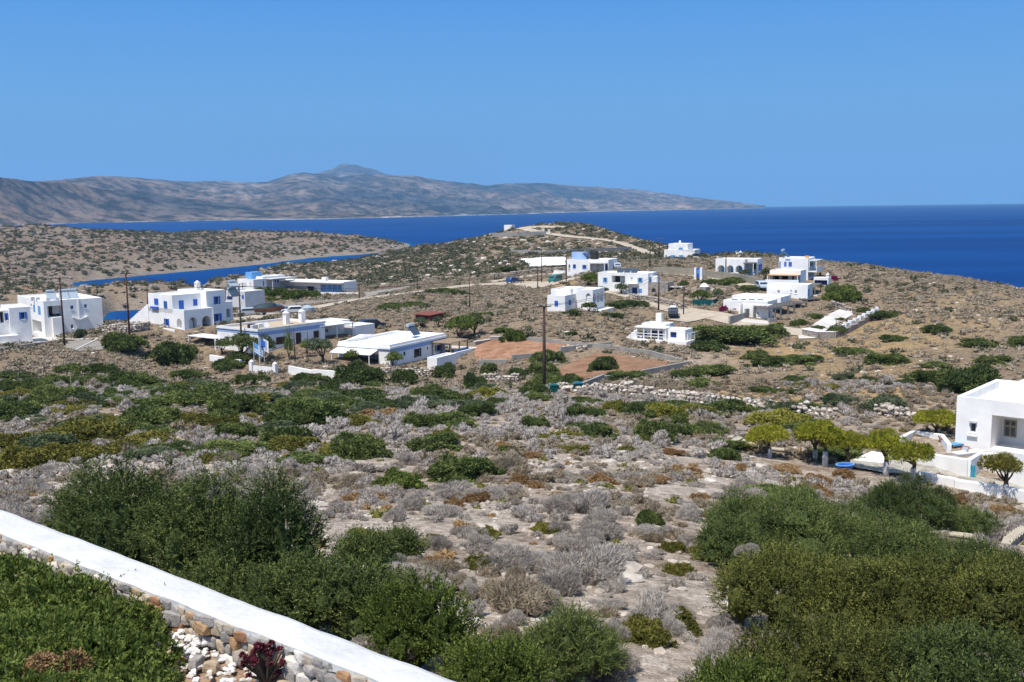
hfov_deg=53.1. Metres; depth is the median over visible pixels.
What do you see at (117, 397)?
juniper bush
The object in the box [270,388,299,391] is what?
grey green bush
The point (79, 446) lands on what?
mastic bush
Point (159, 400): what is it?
juniper bush
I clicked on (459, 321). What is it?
fig tree
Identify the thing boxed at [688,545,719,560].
mastic bush
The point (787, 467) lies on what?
rusty shrub
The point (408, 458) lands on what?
dry shrub
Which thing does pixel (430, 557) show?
rusty shrub
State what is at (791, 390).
juniper bush
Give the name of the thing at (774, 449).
block wall
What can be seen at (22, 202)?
distant hills
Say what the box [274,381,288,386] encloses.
mastic bush
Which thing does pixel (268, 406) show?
juniper bush
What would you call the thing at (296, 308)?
parked car
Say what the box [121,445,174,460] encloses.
grey green bush
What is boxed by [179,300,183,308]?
door
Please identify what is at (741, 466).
rusty shrub
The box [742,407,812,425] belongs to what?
spurge bush
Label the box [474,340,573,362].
red field
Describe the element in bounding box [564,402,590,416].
juniper bush
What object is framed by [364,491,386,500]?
rusty shrub
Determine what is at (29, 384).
juniper bush
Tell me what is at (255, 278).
creek house
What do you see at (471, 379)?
juniper bush
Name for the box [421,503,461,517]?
dry shrub
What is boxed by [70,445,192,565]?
juniper bush
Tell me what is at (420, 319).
garden tree
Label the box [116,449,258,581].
juniper bush
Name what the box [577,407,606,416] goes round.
juniper bush
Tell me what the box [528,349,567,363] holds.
juniper bush
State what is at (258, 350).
flag
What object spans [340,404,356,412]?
juniper bush
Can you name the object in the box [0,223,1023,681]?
ground
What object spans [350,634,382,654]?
dead shrub
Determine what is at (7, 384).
juniper bush
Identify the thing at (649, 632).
mastic bush
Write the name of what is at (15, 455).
mastic bush
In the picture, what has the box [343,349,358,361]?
garden tree
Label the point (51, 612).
green shrub
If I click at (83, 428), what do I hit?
mastic bush
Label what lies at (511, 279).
parked car
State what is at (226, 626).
garden wall
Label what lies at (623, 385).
dry stone wall
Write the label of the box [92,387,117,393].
juniper bush
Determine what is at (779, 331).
juniper bush
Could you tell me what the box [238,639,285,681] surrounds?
succulent plant
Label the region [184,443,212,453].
grey green bush
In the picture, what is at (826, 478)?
rusty shrub
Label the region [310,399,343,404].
juniper bush
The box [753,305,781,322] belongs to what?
porch pergola
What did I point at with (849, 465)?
boat planter
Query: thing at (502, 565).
dry shrub
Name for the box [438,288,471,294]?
juniper bush
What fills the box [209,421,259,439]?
juniper bush
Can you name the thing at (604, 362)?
juniper bush
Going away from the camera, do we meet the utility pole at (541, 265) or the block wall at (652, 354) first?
the block wall at (652, 354)
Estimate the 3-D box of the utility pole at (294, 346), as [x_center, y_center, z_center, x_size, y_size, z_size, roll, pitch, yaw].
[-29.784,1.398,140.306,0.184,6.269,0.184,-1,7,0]
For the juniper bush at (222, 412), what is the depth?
75.78 m
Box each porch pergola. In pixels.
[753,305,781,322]
[773,303,794,315]
[784,300,806,307]
[799,297,820,301]
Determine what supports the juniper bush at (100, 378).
on the ground at (694, 595)
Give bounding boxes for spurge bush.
[469,386,508,396]
[601,399,623,411]
[645,401,689,417]
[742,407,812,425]
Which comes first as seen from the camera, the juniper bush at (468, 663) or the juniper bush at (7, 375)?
the juniper bush at (468, 663)
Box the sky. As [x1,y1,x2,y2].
[0,0,1023,206]
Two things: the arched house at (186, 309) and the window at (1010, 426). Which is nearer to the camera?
the window at (1010, 426)
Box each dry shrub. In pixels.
[22,514,43,524]
[31,463,62,474]
[36,507,52,516]
[44,512,54,525]
[206,476,242,498]
[242,468,277,486]
[288,479,309,489]
[318,618,331,628]
[354,487,378,494]
[378,553,420,565]
[382,505,406,522]
[389,560,437,579]
[394,452,420,465]
[398,491,425,510]
[417,576,451,595]
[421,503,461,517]
[427,535,453,550]
[434,487,455,498]
[440,562,457,575]
[449,525,469,534]
[455,526,489,538]
[457,598,486,617]
[459,577,478,599]
[463,483,502,500]
[467,531,490,543]
[475,543,535,575]
[485,619,506,631]
[487,543,515,551]
[491,560,509,569]
[499,608,525,624]
[502,481,522,496]
[529,550,550,562]
[530,556,545,573]
[534,564,582,596]
[539,493,573,513]
[542,541,629,586]
[546,520,572,532]
[551,589,562,606]
[552,535,590,552]
[562,492,579,503]
[570,487,608,513]
[571,527,605,542]
[576,519,624,539]
[582,508,618,523]
[583,536,599,552]
[584,647,633,681]
[596,575,626,593]
[596,598,629,609]
[598,616,632,641]
[599,542,637,560]
[614,647,641,678]
[621,586,682,621]
[627,523,657,533]
[653,525,683,535]
[660,611,687,637]
[667,600,696,617]
[674,502,700,522]
[675,533,699,544]
[675,667,702,681]
[693,637,728,667]
[700,625,747,654]
[705,614,734,627]
[709,491,741,499]
[718,612,745,626]
[723,623,742,638]
[734,475,758,487]
[747,486,768,497]
[812,488,826,504]
[1006,516,1023,531]
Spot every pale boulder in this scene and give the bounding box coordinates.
[467,617,484,632]
[530,617,547,626]
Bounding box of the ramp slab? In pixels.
[854,451,889,462]
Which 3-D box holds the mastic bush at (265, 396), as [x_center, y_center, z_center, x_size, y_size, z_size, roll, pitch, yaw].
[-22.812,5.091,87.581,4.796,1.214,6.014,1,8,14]
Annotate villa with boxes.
[955,379,1023,452]
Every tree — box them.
[215,338,231,354]
[224,331,256,352]
[249,333,276,361]
[283,326,293,359]
[299,338,310,355]
[306,337,332,363]
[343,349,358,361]
[385,350,402,366]
[414,316,428,326]
[432,316,442,326]
[444,315,476,337]
[465,312,484,335]
[580,272,596,284]
[580,301,596,310]
[586,275,597,284]
[614,281,627,293]
[677,280,689,290]
[689,289,711,299]
[711,288,724,298]
[738,269,753,273]
[744,423,791,458]
[761,267,770,278]
[794,418,846,466]
[822,429,867,461]
[824,283,842,291]
[827,324,847,333]
[840,283,856,290]
[856,307,870,312]
[860,427,908,476]
[884,440,935,481]
[912,408,955,432]
[976,451,1023,495]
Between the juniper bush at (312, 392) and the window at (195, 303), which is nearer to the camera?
the juniper bush at (312, 392)
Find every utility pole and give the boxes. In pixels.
[50,276,67,345]
[120,271,130,333]
[231,284,246,350]
[293,328,295,361]
[469,277,469,307]
[537,303,550,384]
[541,251,541,281]
[649,240,652,266]
[658,273,659,308]
[740,294,741,313]
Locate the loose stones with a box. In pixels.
[9,448,1023,680]
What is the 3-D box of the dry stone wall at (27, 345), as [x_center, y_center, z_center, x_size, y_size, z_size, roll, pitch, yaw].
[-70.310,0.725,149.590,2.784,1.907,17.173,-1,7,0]
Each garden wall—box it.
[0,510,454,681]
[917,471,1023,502]
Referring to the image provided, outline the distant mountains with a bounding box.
[36,172,764,222]
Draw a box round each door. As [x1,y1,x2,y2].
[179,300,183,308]
[296,332,300,343]
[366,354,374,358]
[615,276,619,281]
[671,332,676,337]
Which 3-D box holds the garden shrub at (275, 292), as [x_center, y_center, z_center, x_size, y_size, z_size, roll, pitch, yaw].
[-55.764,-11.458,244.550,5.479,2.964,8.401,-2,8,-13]
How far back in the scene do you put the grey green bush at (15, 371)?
112.59 m
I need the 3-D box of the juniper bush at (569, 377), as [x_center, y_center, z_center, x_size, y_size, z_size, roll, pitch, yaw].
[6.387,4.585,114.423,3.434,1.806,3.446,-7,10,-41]
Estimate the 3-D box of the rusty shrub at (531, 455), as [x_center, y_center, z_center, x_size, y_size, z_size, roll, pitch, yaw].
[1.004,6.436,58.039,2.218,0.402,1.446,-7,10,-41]
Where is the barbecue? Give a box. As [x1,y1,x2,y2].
[698,283,709,290]
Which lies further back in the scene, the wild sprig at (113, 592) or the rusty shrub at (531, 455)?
the rusty shrub at (531, 455)
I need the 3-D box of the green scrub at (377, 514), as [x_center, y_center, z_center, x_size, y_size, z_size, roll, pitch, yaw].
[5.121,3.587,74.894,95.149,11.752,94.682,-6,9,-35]
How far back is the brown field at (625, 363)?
130.43 m
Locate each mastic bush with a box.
[0,388,31,396]
[0,432,34,448]
[0,440,69,469]
[37,415,137,441]
[39,440,120,461]
[45,399,96,406]
[49,404,89,415]
[88,413,118,416]
[99,429,180,451]
[103,415,117,420]
[160,381,191,384]
[172,411,209,419]
[172,413,205,426]
[196,452,217,463]
[204,414,239,426]
[217,412,258,417]
[251,392,273,403]
[268,434,329,452]
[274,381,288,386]
[310,444,335,453]
[342,413,380,425]
[347,527,385,539]
[370,466,429,489]
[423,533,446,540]
[432,428,465,440]
[464,553,500,570]
[470,524,501,541]
[529,520,559,533]
[537,433,563,441]
[548,428,583,435]
[558,444,590,453]
[615,445,635,451]
[619,612,679,648]
[657,540,688,553]
[661,561,697,576]
[662,606,702,637]
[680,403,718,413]
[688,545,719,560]
[791,382,809,387]
[820,287,862,301]
[823,383,844,389]
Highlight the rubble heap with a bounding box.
[561,344,587,349]
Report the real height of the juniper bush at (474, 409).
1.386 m
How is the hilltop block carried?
on the ground at (694, 595)
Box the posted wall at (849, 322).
[838,307,878,326]
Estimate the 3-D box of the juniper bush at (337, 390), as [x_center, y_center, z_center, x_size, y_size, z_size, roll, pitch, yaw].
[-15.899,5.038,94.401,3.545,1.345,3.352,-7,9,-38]
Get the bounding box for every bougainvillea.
[719,305,728,310]
[831,276,838,280]
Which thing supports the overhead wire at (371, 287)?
attached to the utility pole at (238, 286)
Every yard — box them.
[19,337,57,342]
[741,318,768,323]
[798,313,852,338]
[807,309,851,330]
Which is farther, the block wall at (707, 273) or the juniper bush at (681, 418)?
the block wall at (707, 273)
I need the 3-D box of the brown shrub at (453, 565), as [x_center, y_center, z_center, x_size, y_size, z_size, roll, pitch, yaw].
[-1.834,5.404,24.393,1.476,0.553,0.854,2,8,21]
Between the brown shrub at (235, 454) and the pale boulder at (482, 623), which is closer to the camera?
the pale boulder at (482, 623)
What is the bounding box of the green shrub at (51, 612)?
[0,547,186,681]
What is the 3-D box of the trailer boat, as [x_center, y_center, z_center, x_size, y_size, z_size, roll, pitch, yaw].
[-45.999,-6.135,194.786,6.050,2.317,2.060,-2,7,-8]
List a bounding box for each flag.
[253,342,262,364]
[258,336,266,363]
[263,338,268,365]
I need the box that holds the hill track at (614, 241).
[516,227,653,254]
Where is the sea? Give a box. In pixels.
[0,204,1023,320]
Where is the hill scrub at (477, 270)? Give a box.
[273,221,791,286]
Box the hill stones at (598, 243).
[279,223,739,284]
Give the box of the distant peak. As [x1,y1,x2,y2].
[314,164,461,213]
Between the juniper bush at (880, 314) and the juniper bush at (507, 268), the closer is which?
the juniper bush at (880, 314)
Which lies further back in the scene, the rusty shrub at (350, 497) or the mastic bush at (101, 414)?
the mastic bush at (101, 414)
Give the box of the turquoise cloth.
[970,465,974,476]
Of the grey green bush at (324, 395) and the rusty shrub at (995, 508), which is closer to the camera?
the rusty shrub at (995, 508)
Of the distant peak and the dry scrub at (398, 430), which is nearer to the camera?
the dry scrub at (398, 430)
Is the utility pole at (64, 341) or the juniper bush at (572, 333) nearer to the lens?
the utility pole at (64, 341)
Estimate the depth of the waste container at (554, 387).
107.24 m
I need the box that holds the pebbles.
[156,629,258,681]
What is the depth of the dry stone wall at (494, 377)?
123.84 m
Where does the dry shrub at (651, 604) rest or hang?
on the ground at (694, 595)
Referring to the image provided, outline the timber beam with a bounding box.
[76,339,96,349]
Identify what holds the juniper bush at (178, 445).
on the ground at (694, 595)
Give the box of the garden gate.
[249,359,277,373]
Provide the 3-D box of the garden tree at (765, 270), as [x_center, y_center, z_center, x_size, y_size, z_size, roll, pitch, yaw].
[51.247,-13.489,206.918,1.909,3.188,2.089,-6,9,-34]
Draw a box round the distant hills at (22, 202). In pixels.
[0,177,355,225]
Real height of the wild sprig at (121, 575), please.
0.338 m
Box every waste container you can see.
[549,383,558,391]
[573,381,582,388]
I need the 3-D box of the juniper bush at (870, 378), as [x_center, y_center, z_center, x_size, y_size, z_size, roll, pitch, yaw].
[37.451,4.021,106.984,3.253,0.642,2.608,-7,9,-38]
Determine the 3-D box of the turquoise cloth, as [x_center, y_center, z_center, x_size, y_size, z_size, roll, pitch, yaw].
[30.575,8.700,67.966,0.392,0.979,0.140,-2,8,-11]
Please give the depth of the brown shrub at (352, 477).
45.51 m
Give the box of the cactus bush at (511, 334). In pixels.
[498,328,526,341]
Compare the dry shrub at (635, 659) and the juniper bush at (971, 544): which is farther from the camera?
the juniper bush at (971, 544)
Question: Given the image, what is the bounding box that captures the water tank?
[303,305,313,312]
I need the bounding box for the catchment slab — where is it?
[521,257,565,265]
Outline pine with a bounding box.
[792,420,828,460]
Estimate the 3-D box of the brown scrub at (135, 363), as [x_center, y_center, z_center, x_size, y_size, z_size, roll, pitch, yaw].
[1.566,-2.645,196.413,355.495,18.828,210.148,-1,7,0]
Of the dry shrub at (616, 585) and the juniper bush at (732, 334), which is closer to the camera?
the dry shrub at (616, 585)
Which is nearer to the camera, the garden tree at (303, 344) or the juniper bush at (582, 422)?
the juniper bush at (582, 422)
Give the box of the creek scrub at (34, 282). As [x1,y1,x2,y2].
[0,223,476,300]
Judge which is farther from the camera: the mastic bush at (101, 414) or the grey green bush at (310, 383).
the grey green bush at (310, 383)
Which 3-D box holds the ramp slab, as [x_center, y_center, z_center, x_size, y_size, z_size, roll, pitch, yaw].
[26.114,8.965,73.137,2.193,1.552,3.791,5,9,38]
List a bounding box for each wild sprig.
[96,576,121,606]
[109,569,135,591]
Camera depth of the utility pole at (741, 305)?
174.71 m
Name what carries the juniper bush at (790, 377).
on the ground at (694, 595)
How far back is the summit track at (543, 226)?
469.38 m
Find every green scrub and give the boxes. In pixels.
[0,254,1020,388]
[0,389,1023,567]
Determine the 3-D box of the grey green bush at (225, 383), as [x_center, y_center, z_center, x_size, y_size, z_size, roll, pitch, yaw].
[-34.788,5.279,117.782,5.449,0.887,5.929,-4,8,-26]
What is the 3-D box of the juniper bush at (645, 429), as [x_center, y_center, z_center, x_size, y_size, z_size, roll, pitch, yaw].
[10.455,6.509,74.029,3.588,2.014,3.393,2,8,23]
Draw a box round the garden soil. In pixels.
[14,573,276,681]
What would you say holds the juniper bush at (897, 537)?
on the ground at (694, 595)
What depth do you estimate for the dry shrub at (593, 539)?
29.16 m
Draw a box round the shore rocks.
[0,225,529,301]
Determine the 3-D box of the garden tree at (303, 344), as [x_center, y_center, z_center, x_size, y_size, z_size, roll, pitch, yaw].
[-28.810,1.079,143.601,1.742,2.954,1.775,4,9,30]
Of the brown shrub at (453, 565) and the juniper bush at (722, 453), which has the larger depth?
the juniper bush at (722, 453)
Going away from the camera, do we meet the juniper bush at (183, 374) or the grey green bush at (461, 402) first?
the grey green bush at (461, 402)
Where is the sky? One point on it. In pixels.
(769, 103)
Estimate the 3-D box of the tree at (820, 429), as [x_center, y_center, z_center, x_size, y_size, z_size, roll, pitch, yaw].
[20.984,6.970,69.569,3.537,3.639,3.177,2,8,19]
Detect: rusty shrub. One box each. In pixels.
[338,492,360,500]
[355,408,407,416]
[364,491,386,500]
[423,555,445,561]
[443,496,464,506]
[461,491,490,503]
[494,441,510,447]
[503,472,528,484]
[524,450,543,458]
[525,480,544,488]
[587,472,620,484]
[635,475,673,483]
[654,447,688,456]
[670,464,703,477]
[686,492,710,499]
[719,463,748,471]
[766,463,803,474]
[796,482,833,496]
[801,472,834,484]
[832,468,855,479]
[939,492,968,505]
[987,504,1021,513]
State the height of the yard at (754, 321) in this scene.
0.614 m
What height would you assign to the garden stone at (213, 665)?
0.104 m
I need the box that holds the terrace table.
[950,442,963,448]
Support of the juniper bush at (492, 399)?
on the ground at (694, 595)
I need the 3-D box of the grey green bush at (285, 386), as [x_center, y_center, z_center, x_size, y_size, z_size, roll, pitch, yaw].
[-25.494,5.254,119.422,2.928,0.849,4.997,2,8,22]
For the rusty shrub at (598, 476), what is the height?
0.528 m
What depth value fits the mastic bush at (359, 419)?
74.31 m
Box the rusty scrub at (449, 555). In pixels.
[18,392,998,560]
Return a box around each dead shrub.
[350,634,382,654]
[382,633,416,662]
[734,543,760,558]
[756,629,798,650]
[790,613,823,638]
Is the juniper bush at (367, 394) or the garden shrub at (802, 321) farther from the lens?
the garden shrub at (802, 321)
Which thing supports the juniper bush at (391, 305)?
on the ground at (694, 595)
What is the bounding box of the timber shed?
[414,311,445,320]
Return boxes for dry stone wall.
[0,340,61,350]
[57,337,101,340]
[101,321,150,332]
[380,366,437,376]
[481,373,519,381]
[489,267,562,277]
[549,380,837,418]
[628,293,687,308]
[830,300,851,310]
[873,402,915,418]
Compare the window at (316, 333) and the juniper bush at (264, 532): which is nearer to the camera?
the juniper bush at (264, 532)
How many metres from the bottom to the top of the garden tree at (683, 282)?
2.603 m
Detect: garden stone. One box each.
[188,654,204,671]
[202,659,219,674]
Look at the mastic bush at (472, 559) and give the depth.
25.56 m
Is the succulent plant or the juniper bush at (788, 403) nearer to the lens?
the succulent plant
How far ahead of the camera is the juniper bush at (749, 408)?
91.92 m
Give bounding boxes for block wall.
[209,355,241,361]
[288,366,334,377]
[321,292,358,294]
[473,336,505,345]
[478,342,611,364]
[511,247,631,253]
[528,337,683,361]
[554,270,564,273]
[582,361,688,384]
[653,267,758,283]
[728,308,748,324]
[731,436,785,453]
[802,329,833,338]
[834,313,877,337]
[853,514,975,542]
[1001,525,1023,545]
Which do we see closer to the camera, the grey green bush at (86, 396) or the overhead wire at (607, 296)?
the grey green bush at (86, 396)
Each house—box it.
[0,303,32,343]
[17,288,102,337]
[121,280,240,331]
[187,309,374,354]
[226,279,264,307]
[237,271,294,288]
[279,277,356,291]
[330,323,476,368]
[547,286,613,311]
[567,251,617,276]
[598,268,684,295]
[627,313,701,344]
[664,241,699,257]
[715,258,762,275]
[723,293,790,318]
[765,269,805,282]
[767,282,821,300]
[779,249,822,279]
[814,273,830,285]
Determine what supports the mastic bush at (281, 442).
on the ground at (694, 595)
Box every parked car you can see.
[238,307,258,314]
[281,305,303,311]
[360,319,385,326]
[505,277,520,282]
[548,274,561,282]
[614,262,620,267]
[668,305,677,317]
[755,280,767,288]
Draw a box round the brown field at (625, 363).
[559,353,677,378]
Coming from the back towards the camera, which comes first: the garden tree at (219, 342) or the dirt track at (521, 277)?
the dirt track at (521, 277)
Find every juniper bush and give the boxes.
[0,371,35,378]
[0,378,23,391]
[0,398,45,420]
[9,373,40,379]
[12,378,54,389]
[22,377,56,380]
[24,383,96,404]
[35,447,134,541]
[46,374,83,385]
[52,363,91,374]
[68,377,103,384]
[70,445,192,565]
[73,328,90,338]
[74,373,97,375]
[82,375,107,382]
[88,363,120,373]
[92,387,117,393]
[94,398,123,406]
[98,396,132,401]
[100,329,149,351]
[103,370,159,384]
[105,391,135,396]
[110,380,145,386]
[114,403,185,426]
[116,419,153,425]
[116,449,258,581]
[129,394,173,406]
[132,442,165,448]
[135,383,163,388]
[135,422,181,435]
[143,339,203,365]
[147,383,190,395]
[161,440,196,451]
[162,382,234,406]
[167,369,211,379]
[176,540,274,600]
[183,445,219,457]
[194,458,334,587]
[201,408,237,423]
[202,438,272,457]
[205,392,266,413]
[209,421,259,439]
[211,358,246,371]
[224,350,257,360]
[228,373,269,384]
[233,542,346,627]
[248,401,276,414]
[257,423,313,442]
[260,396,350,425]
[271,541,422,640]
[272,450,355,465]
[275,395,319,403]
[288,372,330,381]
[288,389,333,397]
[292,388,321,394]
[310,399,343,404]
[314,379,341,388]
[324,395,363,405]
[324,522,403,567]
[328,359,386,384]
[328,430,393,460]
[332,388,355,394]
[340,387,394,401]
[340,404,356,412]
[348,562,490,667]
[357,380,387,386]
[370,398,395,407]
[370,522,431,556]
[375,302,409,309]
[386,368,418,384]
[401,411,443,427]
[403,301,430,306]
[404,431,464,452]
[409,383,443,396]
[421,624,572,681]
[422,288,450,292]
[424,453,507,483]
[431,361,455,377]
[431,410,477,422]
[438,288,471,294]
[438,390,474,399]
[438,417,479,430]
[456,402,499,416]
[461,370,486,388]
[476,312,493,316]
[479,362,500,375]
[484,396,508,403]
[488,327,512,332]
[492,266,523,270]
[495,445,520,450]
[506,367,531,375]
[516,592,633,681]
[517,383,549,394]
[521,415,550,426]
[523,371,561,386]
[523,392,553,400]
[525,362,560,374]
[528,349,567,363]
[554,419,585,425]
[556,373,584,385]
[562,309,583,315]
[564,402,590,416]
[565,331,578,334]
[566,396,603,404]
[567,421,621,439]
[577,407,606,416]
[586,356,619,371]
[600,312,624,317]
[605,301,633,308]
[605,370,652,380]
[617,401,645,414]
[618,300,650,306]
[631,418,678,442]
[634,509,665,525]
[639,409,655,418]
[656,399,709,407]
[659,413,689,424]
[670,368,701,378]
[671,423,693,435]
[674,647,798,681]
[683,377,721,387]
[685,363,738,376]
[688,339,730,351]
[688,420,729,435]
[688,509,773,566]
[692,323,780,345]
[694,479,885,561]
[699,278,719,283]
[703,536,886,639]
[706,437,757,450]
[706,447,741,461]
[708,409,725,415]
[710,398,746,415]
[717,276,745,284]
[717,604,920,681]
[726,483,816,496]
[736,285,761,290]
[739,349,772,359]
[742,404,763,412]
[743,355,791,367]
[747,323,789,338]
[747,385,786,393]
[764,400,804,413]
[779,375,808,381]
[780,354,824,365]
[781,419,817,429]
[785,388,804,393]
[793,400,827,409]
[802,445,866,463]
[802,544,1015,651]
[803,504,958,576]
[830,346,873,356]
[841,467,962,528]
[856,393,907,411]
[857,612,1023,681]
[859,376,879,381]
[862,353,911,365]
[868,310,902,318]
[878,334,908,341]
[902,369,938,383]
[903,531,1023,581]
[914,361,956,368]
[918,323,952,332]
[921,539,1023,658]
[922,502,1005,537]
[933,362,1001,393]
[954,337,999,346]
[971,355,1013,364]
[1006,335,1023,347]
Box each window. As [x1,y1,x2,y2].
[4,313,8,320]
[19,312,26,319]
[193,299,197,305]
[213,296,219,304]
[214,313,221,321]
[276,336,285,344]
[314,330,318,337]
[414,348,420,357]
[652,331,662,335]
[815,280,826,284]
[969,423,976,433]
[1004,420,1016,437]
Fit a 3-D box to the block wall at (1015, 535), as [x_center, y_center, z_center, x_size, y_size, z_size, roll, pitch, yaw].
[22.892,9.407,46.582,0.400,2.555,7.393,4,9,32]
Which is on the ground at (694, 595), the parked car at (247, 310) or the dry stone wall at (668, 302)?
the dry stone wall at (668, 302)
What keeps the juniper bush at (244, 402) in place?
on the ground at (694, 595)
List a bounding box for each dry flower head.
[23,650,65,679]
[56,646,95,681]
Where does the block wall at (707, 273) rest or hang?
on the ground at (694, 595)
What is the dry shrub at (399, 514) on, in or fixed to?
on the ground at (694, 595)
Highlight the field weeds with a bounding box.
[477,346,654,369]
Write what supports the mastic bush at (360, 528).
on the ground at (694, 595)
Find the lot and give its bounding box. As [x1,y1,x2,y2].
[66,339,105,350]
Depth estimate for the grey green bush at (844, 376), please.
110.25 m
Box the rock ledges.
[0,424,1023,649]
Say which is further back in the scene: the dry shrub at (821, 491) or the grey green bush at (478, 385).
the grey green bush at (478, 385)
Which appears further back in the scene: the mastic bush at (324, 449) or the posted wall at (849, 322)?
the posted wall at (849, 322)
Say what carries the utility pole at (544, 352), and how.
on the ground at (694, 595)
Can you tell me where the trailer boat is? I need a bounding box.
[253,303,283,314]
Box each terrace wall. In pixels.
[900,431,951,452]
[901,452,1001,476]
[1002,450,1023,486]
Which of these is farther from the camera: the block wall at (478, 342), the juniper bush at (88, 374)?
the block wall at (478, 342)
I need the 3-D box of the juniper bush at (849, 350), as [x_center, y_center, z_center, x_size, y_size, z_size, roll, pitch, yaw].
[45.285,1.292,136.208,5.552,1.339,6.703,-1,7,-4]
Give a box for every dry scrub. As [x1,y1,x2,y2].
[0,374,1023,533]
[0,460,1023,664]
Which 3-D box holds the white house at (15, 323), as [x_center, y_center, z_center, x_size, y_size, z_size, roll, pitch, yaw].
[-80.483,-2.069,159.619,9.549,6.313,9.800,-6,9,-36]
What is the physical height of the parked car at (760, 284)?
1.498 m
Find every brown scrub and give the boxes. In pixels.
[0,224,474,306]
[0,253,1023,389]
[0,377,1023,531]
[0,462,1019,617]
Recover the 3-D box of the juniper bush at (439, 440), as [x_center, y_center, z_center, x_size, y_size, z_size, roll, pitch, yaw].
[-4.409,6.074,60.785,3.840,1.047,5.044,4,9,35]
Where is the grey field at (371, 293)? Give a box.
[364,285,415,296]
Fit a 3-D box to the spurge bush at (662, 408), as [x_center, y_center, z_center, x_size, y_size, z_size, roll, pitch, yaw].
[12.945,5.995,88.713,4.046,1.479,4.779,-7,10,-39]
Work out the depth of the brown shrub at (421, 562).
24.06 m
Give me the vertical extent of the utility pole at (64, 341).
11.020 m
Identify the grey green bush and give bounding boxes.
[0,370,29,374]
[0,394,21,400]
[9,413,54,420]
[16,432,80,447]
[30,416,57,421]
[52,414,112,426]
[59,391,112,401]
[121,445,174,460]
[183,377,216,383]
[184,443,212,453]
[201,381,230,384]
[235,386,270,389]
[255,420,304,431]
[260,393,284,398]
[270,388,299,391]
[282,381,305,388]
[285,380,318,385]
[304,391,352,399]
[341,401,384,414]
[392,395,438,409]
[428,398,466,409]
[463,399,497,407]
[467,382,502,389]
[628,400,650,405]
[819,392,860,406]
[830,372,857,380]
[883,379,912,384]
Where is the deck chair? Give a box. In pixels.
[959,445,969,451]
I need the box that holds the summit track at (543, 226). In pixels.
[523,226,564,227]
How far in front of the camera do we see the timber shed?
178.62 m
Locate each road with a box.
[233,277,580,320]
[233,292,404,314]
[605,290,801,334]
[657,273,766,290]
[668,312,720,321]
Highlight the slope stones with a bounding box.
[1,258,1023,438]
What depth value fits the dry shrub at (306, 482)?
42.13 m
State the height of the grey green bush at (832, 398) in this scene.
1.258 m
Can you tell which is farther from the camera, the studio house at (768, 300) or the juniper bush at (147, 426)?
the studio house at (768, 300)
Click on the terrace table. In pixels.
(954, 444)
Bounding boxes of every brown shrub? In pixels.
[211,450,240,462]
[279,467,301,476]
[343,473,365,483]
[409,557,462,574]
[416,560,442,573]
[440,575,464,589]
[455,572,477,583]
[477,572,557,616]
[478,628,494,637]
[491,622,522,642]
[493,450,523,470]
[504,565,526,578]
[641,532,664,542]
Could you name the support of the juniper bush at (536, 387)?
on the ground at (694, 595)
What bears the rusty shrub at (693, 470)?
on the ground at (694, 595)
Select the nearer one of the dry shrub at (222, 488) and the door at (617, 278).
the dry shrub at (222, 488)
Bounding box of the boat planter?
[835,462,854,469]
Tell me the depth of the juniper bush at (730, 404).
91.56 m
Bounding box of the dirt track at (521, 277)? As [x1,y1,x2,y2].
[491,271,565,281]
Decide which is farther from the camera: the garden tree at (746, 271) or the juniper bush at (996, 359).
the garden tree at (746, 271)
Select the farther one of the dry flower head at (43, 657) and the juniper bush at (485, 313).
the juniper bush at (485, 313)
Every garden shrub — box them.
[256,286,271,295]
[265,296,278,301]
[267,288,287,296]
[281,289,308,299]
[305,290,322,296]
[789,321,799,326]
[795,319,810,324]
[806,313,823,318]
[810,325,826,328]
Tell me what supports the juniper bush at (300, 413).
on the ground at (694, 595)
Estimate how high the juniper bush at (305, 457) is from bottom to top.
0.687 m
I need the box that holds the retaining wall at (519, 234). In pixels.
[492,231,545,236]
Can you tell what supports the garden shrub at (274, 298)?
on the ground at (694, 595)
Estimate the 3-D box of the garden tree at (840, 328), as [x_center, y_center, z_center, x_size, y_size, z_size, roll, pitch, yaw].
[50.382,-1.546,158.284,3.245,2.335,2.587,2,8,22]
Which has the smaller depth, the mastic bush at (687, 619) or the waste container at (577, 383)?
the mastic bush at (687, 619)
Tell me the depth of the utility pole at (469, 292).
192.33 m
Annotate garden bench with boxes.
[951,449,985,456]
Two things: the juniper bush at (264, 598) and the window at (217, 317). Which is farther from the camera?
the window at (217, 317)
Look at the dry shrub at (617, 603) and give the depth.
22.42 m
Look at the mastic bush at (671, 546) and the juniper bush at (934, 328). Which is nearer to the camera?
the mastic bush at (671, 546)
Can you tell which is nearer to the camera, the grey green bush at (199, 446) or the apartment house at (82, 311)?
the grey green bush at (199, 446)
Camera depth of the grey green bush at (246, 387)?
114.36 m
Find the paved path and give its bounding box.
[850,456,1023,488]
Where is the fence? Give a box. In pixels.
[693,298,717,305]
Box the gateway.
[694,267,702,279]
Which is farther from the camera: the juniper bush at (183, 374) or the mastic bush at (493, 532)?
the juniper bush at (183, 374)
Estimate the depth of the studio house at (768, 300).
179.81 m
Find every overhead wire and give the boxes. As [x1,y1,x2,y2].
[127,274,229,287]
[132,273,222,287]
[247,279,460,288]
[253,278,472,288]
[547,276,652,304]
[557,274,662,304]
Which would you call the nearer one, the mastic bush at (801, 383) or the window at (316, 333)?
the mastic bush at (801, 383)
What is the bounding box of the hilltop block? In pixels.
[504,225,514,230]

